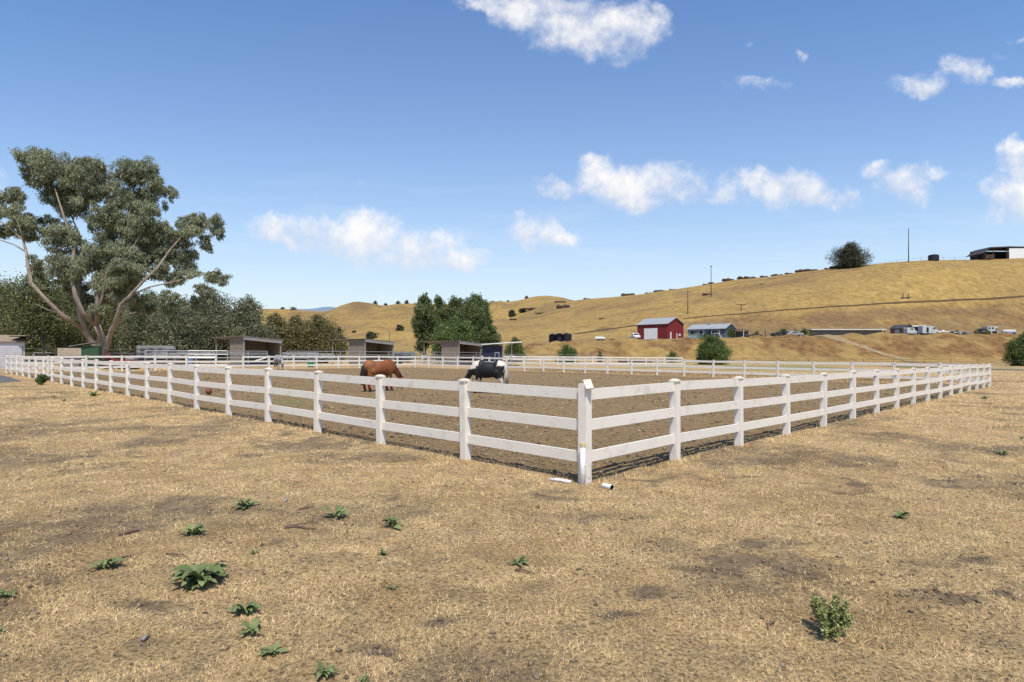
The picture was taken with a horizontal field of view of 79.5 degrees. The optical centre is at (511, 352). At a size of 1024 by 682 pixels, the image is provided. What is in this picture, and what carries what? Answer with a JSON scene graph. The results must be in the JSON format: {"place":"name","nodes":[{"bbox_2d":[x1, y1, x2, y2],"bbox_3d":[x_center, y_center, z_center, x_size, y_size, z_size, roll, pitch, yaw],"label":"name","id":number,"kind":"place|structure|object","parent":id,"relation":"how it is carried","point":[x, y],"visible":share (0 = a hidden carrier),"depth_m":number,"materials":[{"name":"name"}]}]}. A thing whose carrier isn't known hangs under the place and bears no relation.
{"place":"outdoors","nodes":[
{"label":"outdoors","id":0,"kind":"place"},
{"bbox_2d":[296,307,335,310],"bbox_3d":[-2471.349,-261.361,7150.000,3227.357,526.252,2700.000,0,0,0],"label":"hills","id":1,"kind":"structure","parent":0,"point":[323,309],"depth_m":6954.73,"materials":[{"name":"blue"}]},
{"bbox_2d":[0,258,1023,681],"bbox_3d":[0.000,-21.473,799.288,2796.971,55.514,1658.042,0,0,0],"label":"ground","id":2,"kind":"structure","parent":0,"point":[878,286],"depth_m":6.83,"materials":[{"name":"plant"}]},
{"bbox_2d":[0,588,15,597],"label":"weed","id":3,"kind":"object","parent":2,"relation":"on","point":[4,593],"visible":1,"depth_m":4.35,"materials":[{"name":"green plant"}]},
{"bbox_2d":[0,271,16,328],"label":"tree","id":4,"kind":"object","parent":2,"relation":"on","point":[2,293],"visible":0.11,"depth_m":101.48,"materials":[{"name":"green plant"}]},
{"bbox_2d":[0,280,19,334],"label":"tree","id":5,"kind":"object","parent":2,"relation":"on","point":[4,304],"visible":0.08,"depth_m":102.19,"materials":[{"name":"green plant"}]},
{"bbox_2d":[0,375,21,382],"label":"concrete pad","id":6,"kind":"object","parent":2,"relation":"on","point":[4,379],"visible":1,"depth_m":32.95,"materials":[{"name":"grey concrete"}]},
{"bbox_2d":[0,335,26,368],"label":"garden shed","id":7,"kind":"structure","parent":2,"relation":"on","point":[10,346],"depth_m":57.12,"materials":[{"name":"white wood"}]},
{"bbox_2d":[9,336,44,355],"bbox_3d":[-45.649,-0.049,58.000,1.700,3.035,2.200,0,0,0],"label":"lean to","id":8,"kind":"object","parent":2,"relation":"on","point":[43,345],"visible":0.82,"depth_m":58.94,"materials":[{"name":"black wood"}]},
{"bbox_2d":[34,373,50,384],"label":"shrub","id":9,"kind":"object","parent":2,"relation":"on","point":[40,379],"visible":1,"depth_m":31.01,"materials":[{"name":"green plant"}]},
{"bbox_2d":[0,265,85,360],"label":"tree","id":10,"kind":"object","parent":2,"relation":"on","point":[35,320],"visible":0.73,"depth_m":96.61,"materials":[{"name":"green plant"}]},
{"bbox_2d":[57,348,80,366],"bbox_3d":[-39.298,0.550,54.647,1.700,1.955,1.700,0,0,-36],"label":"kennel","id":11,"kind":"object","parent":2,"relation":"on","point":[68,351],"visible":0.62,"depth_m":54.24,"materials":[{"name":"beige wood"}]},
{"bbox_2d":[50,283,93,347],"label":"tree","id":12,"kind":"object","parent":2,"relation":"on","point":[68,298],"visible":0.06,"depth_m":106.53,"materials":[{"name":"green plant"}]},
{"bbox_2d":[68,342,101,366],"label":"green shed","id":13,"kind":"structure","parent":2,"relation":"on","point":[91,350],"depth_m":62.24,"materials":[{"name":"green metal"}]},
{"bbox_2d":[25,349,147,361],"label":"pipe fence","id":14,"kind":"object","parent":2,"relation":"on","point":[105,353],"visible":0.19,"depth_m":70.58,"materials":[{"name":"grey metal"}]},
{"bbox_2d":[60,290,128,358],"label":"tree","id":15,"kind":"object","parent":2,"relation":"on","point":[106,321],"visible":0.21,"depth_m":106.83,"materials":[{"name":"green plant"}]},
{"bbox_2d":[87,557,125,570],"bbox_3d":[-3.259,1.687,4.972,0.254,0.096,0.218,0,0,-18],"label":"weed","id":16,"kind":"object","parent":2,"relation":"on","point":[105,564],"visible":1,"depth_m":4.95,"materials":[{"name":"green plant"}]},
{"bbox_2d":[101,352,119,368],"bbox_3d":[-37.495,0.720,57.983,1.836,1.616,1.040,0,0,-12],"label":"tractor","id":17,"kind":"object","parent":2,"relation":"on","point":[108,359],"visible":0.41,"depth_m":57.64,"materials":[{"name":"red paint"}]},
{"bbox_2d":[33,352,196,363],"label":"pipe fence","id":18,"kind":"object","parent":2,"relation":"on","point":[150,353],"visible":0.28,"depth_m":75.47,"materials":[{"name":"white metal"}]},
{"bbox_2d":[0,144,232,359],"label":"gum tree","id":19,"kind":"object","parent":2,"relation":"on","point":[135,250],"visible":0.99,"depth_m":73.90,"materials":[{"name":"green plant"}]},
{"bbox_2d":[118,530,139,535],"bbox_3d":[-3.660,1.713,5.884,0.047,0.041,0.186,0,0,37],"label":"stick","id":20,"kind":"object","parent":2,"relation":"on","point":[125,532],"visible":1,"depth_m":5.85,"materials":[{"name":"brown wood"}]},
{"bbox_2d":[118,358,140,368],"bbox_3d":[-35.401,0.929,57.000,1.500,1.194,1.000,0,0,0],"label":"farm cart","id":21,"kind":"object","parent":2,"relation":"on","point":[131,359],"visible":0.26,"depth_m":56.55,"materials":[{"name":"grey paint"}]},
{"bbox_2d":[111,288,168,359],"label":"tree","id":22,"kind":"object","parent":2,"relation":"on","point":[131,326],"visible":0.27,"depth_m":101.81,"materials":[{"name":"green plant"}]},
{"bbox_2d":[137,346,175,362],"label":"horse trailer","id":23,"kind":"object","parent":2,"relation":"on","point":[153,347],"visible":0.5,"depth_m":91.00,"materials":[{"name":"white metal"}]},
{"bbox_2d":[138,294,214,360],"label":"tree","id":24,"kind":"object","parent":2,"relation":"on","point":[180,329],"visible":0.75,"depth_m":98.25,"materials":[{"name":"green plant"}]},
{"bbox_2d":[168,351,211,364],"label":"pipe fence","id":25,"kind":"object","parent":2,"relation":"on","point":[192,351],"visible":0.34,"depth_m":65.30,"materials":[{"name":"white metal"}]},
{"bbox_2d":[178,523,206,535],"bbox_3d":[-3.042,1.688,5.900,0.301,0.103,0.204,0,0,-9],"label":"weed","id":26,"kind":"object","parent":2,"relation":"on","point":[191,530],"visible":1,"depth_m":5.87,"materials":[{"name":"green plant"}]},
{"bbox_2d":[176,351,214,360],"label":"horse trailer","id":27,"kind":"object","parent":2,"relation":"on","point":[202,359],"visible":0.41,"depth_m":95.00,"materials":[{"name":"white metal"}]},
{"bbox_2d":[166,561,230,589],"bbox_3d":[-2.348,1.653,4.602,0.454,0.158,0.432,0,0,0],"label":"weed","id":28,"kind":"object","parent":2,"relation":"on","point":[194,575],"visible":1,"depth_m":4.56,"materials":[{"name":"green plant"}]},
{"bbox_2d":[145,350,267,367],"bbox_3d":[-30.440,0.704,62.113,11.357,1.952,2.190,0,0,-32],"label":"pipe fence","id":29,"kind":"object","parent":2,"relation":"on","point":[187,354],"visible":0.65,"depth_m":60.84,"materials":[{"name":"white metal"}]},
{"bbox_2d":[186,285,232,360],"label":"tree","id":30,"kind":"object","parent":2,"relation":"on","point":[211,313],"visible":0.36,"depth_m":105.53,"materials":[{"name":"green plant"}]},
{"bbox_2d":[8,355,414,372],"bbox_3d":[-24.451,1.050,58.850,36.947,1.703,0.186,0,0,-45],"label":"paddock fence","id":31,"kind":"object","parent":2,"relation":"on","point":[216,361],"visible":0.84,"depth_m":56.99,"materials":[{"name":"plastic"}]},
{"bbox_2d":[226,601,262,614],"bbox_3d":[-1.770,1.697,4.089,0.217,0.075,0.167,0,0,-33],"label":"weed","id":32,"kind":"object","parent":2,"relation":"on","point":[239,608],"visible":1,"depth_m":4.09,"materials":[{"name":"green plant"}]},
{"bbox_2d":[231,497,260,508],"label":"weed","id":33,"kind":"object","parent":2,"relation":"on","point":[247,502],"visible":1,"depth_m":6.90,"materials":[{"name":"green plant"}]},
{"bbox_2d":[212,336,281,366],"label":"horse shelter","id":34,"kind":"object","parent":2,"relation":"on","point":[244,345],"visible":0.55,"depth_m":70.01,"materials":[{"name":"wood"}]},
{"bbox_2d":[210,293,285,360],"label":"tree","id":35,"kind":"object","parent":2,"relation":"on","point":[244,318],"visible":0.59,"depth_m":104.22,"materials":[{"name":"green plant"}]},
{"bbox_2d":[238,618,263,635],"bbox_3d":[-1.614,1.695,3.790,0.145,0.071,0.205,0,0,-30],"label":"weed","id":36,"kind":"object","parent":2,"relation":"on","point":[253,626],"visible":1,"depth_m":3.79,"materials":[{"name":"green plant"}]},
{"bbox_2d":[113,348,420,364],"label":"pipe fence","id":37,"kind":"object","parent":2,"relation":"on","point":[281,354],"visible":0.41,"depth_m":86.66,"materials":[{"name":"grey metal"}]},
{"bbox_2d":[256,641,288,656],"bbox_3d":[-1.407,1.721,3.585,0.151,0.053,0.161,0,0,45],"label":"weed","id":38,"kind":"object","parent":2,"relation":"on","point":[273,650],"visible":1,"depth_m":3.58,"materials":[{"name":"green plant"}]},
{"bbox_2d":[274,355,283,369],"bbox_3d":[-22.066,0.904,58.346,0.653,1.437,2.118,0,0,-40],"label":"grey horse","id":39,"kind":"object","parent":2,"relation":"on","point":[278,359],"visible":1,"depth_m":58.09},
{"bbox_2d":[260,311,301,359],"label":"tree","id":40,"kind":"object","parent":2,"relation":"on","point":[282,324],"visible":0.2,"depth_m":111.15,"materials":[{"name":"green plant"}]},
{"bbox_2d":[281,314,306,359],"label":"tree","id":41,"kind":"object","parent":2,"relation":"on","point":[293,320],"visible":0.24,"depth_m":114.25,"materials":[{"name":"green plant"}]},
{"bbox_2d":[5,355,591,483],"bbox_3d":[-18.302,1.093,27.102,53.873,1.822,0.189,0,0,44],"label":"paddock fence","id":42,"kind":"object","parent":2,"relation":"on","point":[465,413],"visible":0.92,"depth_m":11.76,"materials":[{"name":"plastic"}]},
{"bbox_2d":[579,443,592,484],"bbox_3d":[1.009,1.543,8.306,0.216,0.660,0.140,0,0,-36],"label":"capped pipe","id":43,"kind":"object","parent":42,"relation":"attached to","point":[582,465],"visible":0.93,"depth_m":8.24,"materials":[{"name":"white plastic"}]},
{"bbox_2d":[583,379,593,389],"bbox_3d":[1.035,0.428,8.345,0.110,0.022,0.190,-6,38,-6],"label":"loose board","id":44,"kind":"object","parent":42,"relation":"on","point":[589,385],"visible":1,"depth_m":8.33,"materials":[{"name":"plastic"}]},
{"bbox_2d":[282,352,318,362],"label":"horse trailer","id":45,"kind":"object","parent":2,"relation":"on","point":[301,358],"visible":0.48,"depth_m":97.00,"materials":[{"name":"white metal"}]},
{"bbox_2d":[284,522,318,528],"bbox_3d":[-2.110,1.738,6.210,0.334,0.036,0.218,0,0,0],"label":"stick","id":46,"kind":"object","parent":2,"relation":"on","point":[294,525],"visible":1,"depth_m":6.15,"materials":[{"name":"brown wood"}]},
{"bbox_2d":[288,313,349,359],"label":"tree","id":47,"kind":"object","parent":2,"relation":"on","point":[318,332],"visible":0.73,"depth_m":112.66,"materials":[{"name":"green plant"}]},
{"bbox_2d":[307,355,335,362],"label":"horse trailer","id":48,"kind":"object","parent":2,"relation":"on","point":[310,358],"visible":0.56,"depth_m":91.00,"materials":[{"name":"white metal"}]},
{"bbox_2d":[309,661,340,678],"bbox_3d":[-1.012,1.712,3.339,0.160,0.068,0.154,0,0,-43],"label":"weed","id":49,"kind":"object","parent":2,"relation":"on","point":[326,671],"visible":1,"depth_m":3.32,"materials":[{"name":"green plant"}]},
{"bbox_2d":[321,505,349,517],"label":"weed","id":50,"kind":"object","parent":2,"relation":"on","point":[341,511],"visible":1,"depth_m":6.57,"materials":[{"name":"green plant"}]},
{"bbox_2d":[335,327,348,359],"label":"tree","id":51,"kind":"object","parent":2,"relation":"on","point":[342,343],"visible":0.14,"depth_m":129.76,"materials":[{"name":"green plant"}]},
{"bbox_2d":[328,338,394,365],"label":"horse shelter","id":52,"kind":"object","parent":2,"relation":"on","point":[381,348],"visible":0.77,"depth_m":78.34,"materials":[{"name":"grey wood"}]},
{"bbox_2d":[358,672,369,681],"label":"weed","id":53,"kind":"object","parent":2,"relation":"on","point":[364,678],"visible":1,"depth_m":3.28,"materials":[{"name":"green plant"}]},
{"bbox_2d":[365,331,379,338],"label":"oak tree","id":54,"kind":"object","parent":2,"relation":"on","point":[371,335],"visible":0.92,"depth_m":238.72,"materials":[{"name":"green plant"}]},
{"bbox_2d":[360,359,403,391],"bbox_3d":[-5.903,1.016,28.130,2.162,1.437,0.654,0,0,-40],"label":"brown horse","id":55,"kind":"object","parent":2,"relation":"on","point":[373,368],"visible":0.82,"depth_m":27.76},
{"bbox_2d":[287,351,482,367],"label":"pipe fence","id":56,"kind":"object","parent":2,"relation":"on","point":[372,351],"visible":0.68,"depth_m":73.28,"materials":[{"name":"white metal"}]},
{"bbox_2d":[381,516,404,528],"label":"weed","id":57,"kind":"object","parent":2,"relation":"on","point":[391,522],"visible":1,"depth_m":6.19,"materials":[{"name":"green plant"}]},
{"bbox_2d":[394,352,415,362],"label":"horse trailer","id":58,"kind":"object","parent":2,"relation":"on","point":[407,354],"visible":0.45,"depth_m":103.00,"materials":[{"name":"metal"}]},
{"bbox_2d":[410,292,439,359],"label":"tree","id":59,"kind":"object","parent":2,"relation":"on","point":[424,319],"visible":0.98,"depth_m":116.98,"materials":[{"name":"green plant"}]},
{"bbox_2d":[429,294,448,354],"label":"tree","id":60,"kind":"object","parent":2,"relation":"on","point":[441,309],"visible":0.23,"depth_m":123.28,"materials":[{"name":"green plant"}]},
{"bbox_2d":[420,340,482,364],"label":"horse shelter","id":61,"kind":"object","parent":2,"relation":"on","point":[448,348],"visible":0.78,"depth_m":86.89,"materials":[{"name":"grey wood"}]},
{"bbox_2d":[429,315,480,359],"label":"tree","id":62,"kind":"object","parent":2,"relation":"on","point":[454,329],"visible":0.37,"depth_m":110.56,"materials":[{"name":"green plant"}]},
{"bbox_2d":[445,294,465,323],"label":"tree","id":63,"kind":"object","parent":2,"relation":"on","point":[454,307],"visible":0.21,"depth_m":121.33,"materials":[{"name":"green plant"}]},
{"bbox_2d":[459,292,492,355],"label":"tree","id":64,"kind":"object","parent":2,"relation":"on","point":[477,309],"visible":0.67,"depth_m":116.88,"materials":[{"name":"green plant"}]},
{"bbox_2d":[465,360,508,393],"bbox_3d":[-1.153,1.038,26.834,2.118,1.437,0.653,0,0,20],"label":"pinto horse","id":65,"kind":"object","parent":2,"relation":"on","point":[481,369],"visible":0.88,"depth_m":26.55},
{"bbox_2d":[482,317,501,354],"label":"tree","id":66,"kind":"object","parent":2,"relation":"on","point":[495,336],"visible":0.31,"depth_m":119.06,"materials":[{"name":"green plant"}]},
{"bbox_2d":[481,341,521,365],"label":"stall","id":67,"kind":"object","parent":2,"relation":"on","point":[493,351],"visible":0.81,"depth_m":82.10,"materials":[{"name":"blue"}]},
{"bbox_2d":[0,369,1023,681],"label":"dirt clods","id":68,"kind":"object","parent":2,"relation":"on","point":[552,469],"visible":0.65,"depth_m":8.09,"materials":[{"name":"brown soil"}]},
{"bbox_2d":[508,309,515,316],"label":"oak tree","id":69,"kind":"object","parent":2,"relation":"on","point":[511,312],"visible":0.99,"depth_m":374.33,"materials":[{"name":"green plant"}]},
{"bbox_2d":[504,337,527,361],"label":"bush","id":70,"kind":"object","parent":2,"relation":"on","point":[517,350],"visible":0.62,"depth_m":111.42,"materials":[{"name":"green plant"}]},
{"bbox_2d":[506,555,530,565],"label":"weed","id":71,"kind":"object","parent":2,"relation":"on","point":[517,560],"visible":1,"depth_m":5.15,"materials":[{"name":"green plant"}]},
{"bbox_2d":[422,355,682,364],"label":"paddock fence","id":72,"kind":"object","parent":2,"relation":"on","point":[610,357],"visible":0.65,"depth_m":89.39,"materials":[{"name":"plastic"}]},
{"bbox_2d":[507,354,599,361],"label":"pipe fence","id":73,"kind":"object","parent":2,"relation":"on","point":[555,354],"visible":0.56,"depth_m":102.35,"materials":[{"name":"white metal"}]},
{"bbox_2d":[555,333,562,341],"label":"water tank","id":74,"kind":"object","parent":2,"relation":"on","point":[559,337],"visible":0.84,"depth_m":164.52,"materials":[{"name":"black plastic"}]},
{"bbox_2d":[550,478,570,482],"bbox_3d":[0.664,1.748,8.421,0.311,0.055,0.064,0,0,28],"label":"broken pipe","id":75,"kind":"object","parent":2,"relation":"on","point":[560,480],"visible":0.98,"depth_m":8.41,"materials":[{"name":"white plastic"}]},
{"bbox_2d":[556,304,569,308],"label":"rock outcrop","id":76,"kind":"object","parent":2,"relation":"on","point":[558,306],"visible":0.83,"depth_m":351.23,"materials":[{"name":"brown stone"}]},
{"bbox_2d":[555,343,579,362],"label":"bush","id":77,"kind":"object","parent":2,"relation":"on","point":[565,349],"visible":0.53,"depth_m":111.50,"materials":[{"name":"green plant"}]},
{"bbox_2d":[563,333,571,340],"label":"water tank","id":78,"kind":"object","parent":2,"relation":"on","point":[567,336],"visible":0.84,"depth_m":163.75,"materials":[{"name":"black plastic"}]},
{"bbox_2d":[602,483,613,489],"bbox_3d":[1.252,1.747,8.043,0.072,0.072,0.160,0,0,-35],"label":"pipe stub","id":79,"kind":"object","parent":2,"relation":"on","point":[607,486],"visible":1,"depth_m":8.02,"materials":[{"name":"white plastic"}]},
{"bbox_2d":[629,333,639,338],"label":"parked pickup","id":80,"kind":"object","parent":2,"relation":"on","point":[635,335],"visible":0.79,"depth_m":167.86,"materials":[{"name":"white paint"}]},
{"bbox_2d":[636,317,684,338],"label":"barn","id":81,"kind":"structure","parent":2,"relation":"on","point":[661,328],"depth_m":173.34,"materials":[{"name":"red metal"}]},
{"bbox_2d":[644,328,656,338],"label":"roll up door","id":82,"kind":"structure","parent":81,"relation":"in","point":[649,333],"depth_m":174.01,"materials":[{"name":"white paint"}]},
{"bbox_2d":[665,350,677,362],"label":"bush","id":83,"kind":"object","parent":2,"relation":"on","point":[671,354],"visible":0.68,"depth_m":124.70,"materials":[{"name":"green plant"}]},
{"bbox_2d":[414,356,987,382],"bbox_3d":[8.348,1.259,54.095,53.202,1.815,0.188,0,0,42],"label":"paddock fence","id":84,"kind":"object","parent":2,"relation":"on","point":[744,367],"visible":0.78,"depth_m":47.91,"materials":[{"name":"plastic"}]},
{"bbox_2d":[691,334,735,364],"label":"bush","id":85,"kind":"object","parent":2,"relation":"on","point":[710,347],"visible":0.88,"depth_m":102.56,"materials":[{"name":"green plant"}]},
{"bbox_2d":[686,322,749,337],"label":"house","id":86,"kind":"structure","parent":2,"relation":"on","point":[710,328],"depth_m":179.97,"materials":[{"name":"wood"}]},
{"bbox_2d":[727,328,735,336],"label":"tree","id":87,"kind":"object","parent":2,"relation":"on","point":[730,332],"visible":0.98,"depth_m":171.74,"materials":[{"name":"green plant"}]},
{"bbox_2d":[592,364,990,461],"bbox_3d":[14.589,1.307,22.348,0.189,1.760,38.834,0,0,44],"label":"paddock fence","id":88,"kind":"object","parent":2,"relation":"on","point":[674,412],"visible":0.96,"depth_m":12.18,"materials":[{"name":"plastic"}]},
{"bbox_2d":[786,331,803,335],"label":"parked car","id":89,"kind":"object","parent":2,"relation":"on","point":[795,333],"visible":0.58,"depth_m":167.14,"materials":[{"name":"white metal"}]},
{"bbox_2d":[799,329,810,335],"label":"tree","id":90,"kind":"object","parent":2,"relation":"on","point":[804,331],"visible":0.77,"depth_m":171.50,"materials":[{"name":"green plant"}]},
{"bbox_2d":[809,594,854,637],"bbox_3d":[2.013,1.649,3.874,0.264,0.273,0.304,0,0,0],"label":"shrub","id":91,"kind":"object","parent":2,"relation":"on","point":[833,620],"visible":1,"depth_m":3.84,"materials":[{"name":"green plant"}]},
{"bbox_2d":[734,358,950,364],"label":"wire fence","id":92,"kind":"object","parent":2,"relation":"on","point":[924,361],"visible":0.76,"depth_m":103.31,"materials":[{"name":"white metal"}]},
{"bbox_2d":[806,329,885,334],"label":"shade shelter","id":93,"kind":"object","parent":2,"relation":"on","point":[838,331],"visible":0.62,"depth_m":174.15,"materials":[{"name":"grey metal"}]},
{"bbox_2d":[824,240,873,268],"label":"oak tree","id":94,"kind":"object","parent":2,"relation":"on","point":[848,256],"visible":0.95,"depth_m":273.13,"materials":[{"name":"green plant"}]},
{"bbox_2d":[889,510,909,518],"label":"weed","id":95,"kind":"object","parent":2,"relation":"on","point":[900,514],"visible":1,"depth_m":6.68,"materials":[{"name":"green plant"}]},
{"bbox_2d":[889,324,913,334],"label":"brick hut","id":96,"kind":"object","parent":2,"relation":"on","point":[896,328],"visible":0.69,"depth_m":175.76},
{"bbox_2d":[903,328,916,334],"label":"parked van","id":97,"kind":"object","parent":2,"relation":"on","point":[910,331],"visible":0.9,"depth_m":167.15,"materials":[{"name":"white paint"}]},
{"bbox_2d":[918,326,938,334],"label":"box truck","id":98,"kind":"object","parent":2,"relation":"on","point":[924,330],"visible":0.77,"depth_m":169.08,"materials":[{"name":"white paint"}]},
{"bbox_2d":[928,254,938,260],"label":"water tank","id":99,"kind":"object","parent":2,"relation":"on","point":[933,257],"visible":0.91,"depth_m":260.37,"materials":[{"name":"black plastic"}]},
{"bbox_2d":[982,326,997,333],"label":"white container","id":100,"kind":"object","parent":2,"relation":"on","point":[991,329],"visible":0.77,"depth_m":175.00,"materials":[{"name":"white metal"}]},
{"bbox_2d":[966,246,1023,259],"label":"hill barn","id":101,"kind":"structure","parent":2,"relation":"on","point":[1013,252],"depth_m":260.26,"materials":[{"name":"white paint"}]},
{"bbox_2d":[1001,330,1018,333],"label":"tank trailer","id":102,"kind":"object","parent":2,"relation":"on","point":[1009,331],"visible":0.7,"depth_m":171.58,"materials":[{"name":"white paint"}]},
{"bbox_2d":[1001,332,1023,365],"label":"bush","id":103,"kind":"object","parent":2,"relation":"on","point":[1015,346],"visible":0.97,"depth_m":100.05,"materials":[{"name":"green plant"}]},
{"bbox_2d":[0,0,1023,309],"label":"sky","id":104,"kind":"structure","parent":0,"point":[388,152],"materials":[{"name":"blue"}]},
{"bbox_2d":[574,325,636,333],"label":"path","id":105,"kind":"structure","parent":0,"point":[608,328],"depth_m":223.69,"materials":[{"name":"soil"}]},
{"bbox_2d":[529,334,975,363],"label":"road","id":106,"kind":"structure","parent":0,"point":[837,338],"depth_m":150.27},
{"bbox_2d":[683,295,1023,318],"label":"path","id":107,"kind":"structure","parent":0,"point":[885,303],"depth_m":225.06,"materials":[{"name":"soil"}]},
{"bbox_2d":[896,366,1023,369],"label":"road","id":108,"kind":"structure","parent":0,"point":[971,368],"depth_m":81.04,"materials":[{"name":"grey asphalt"}]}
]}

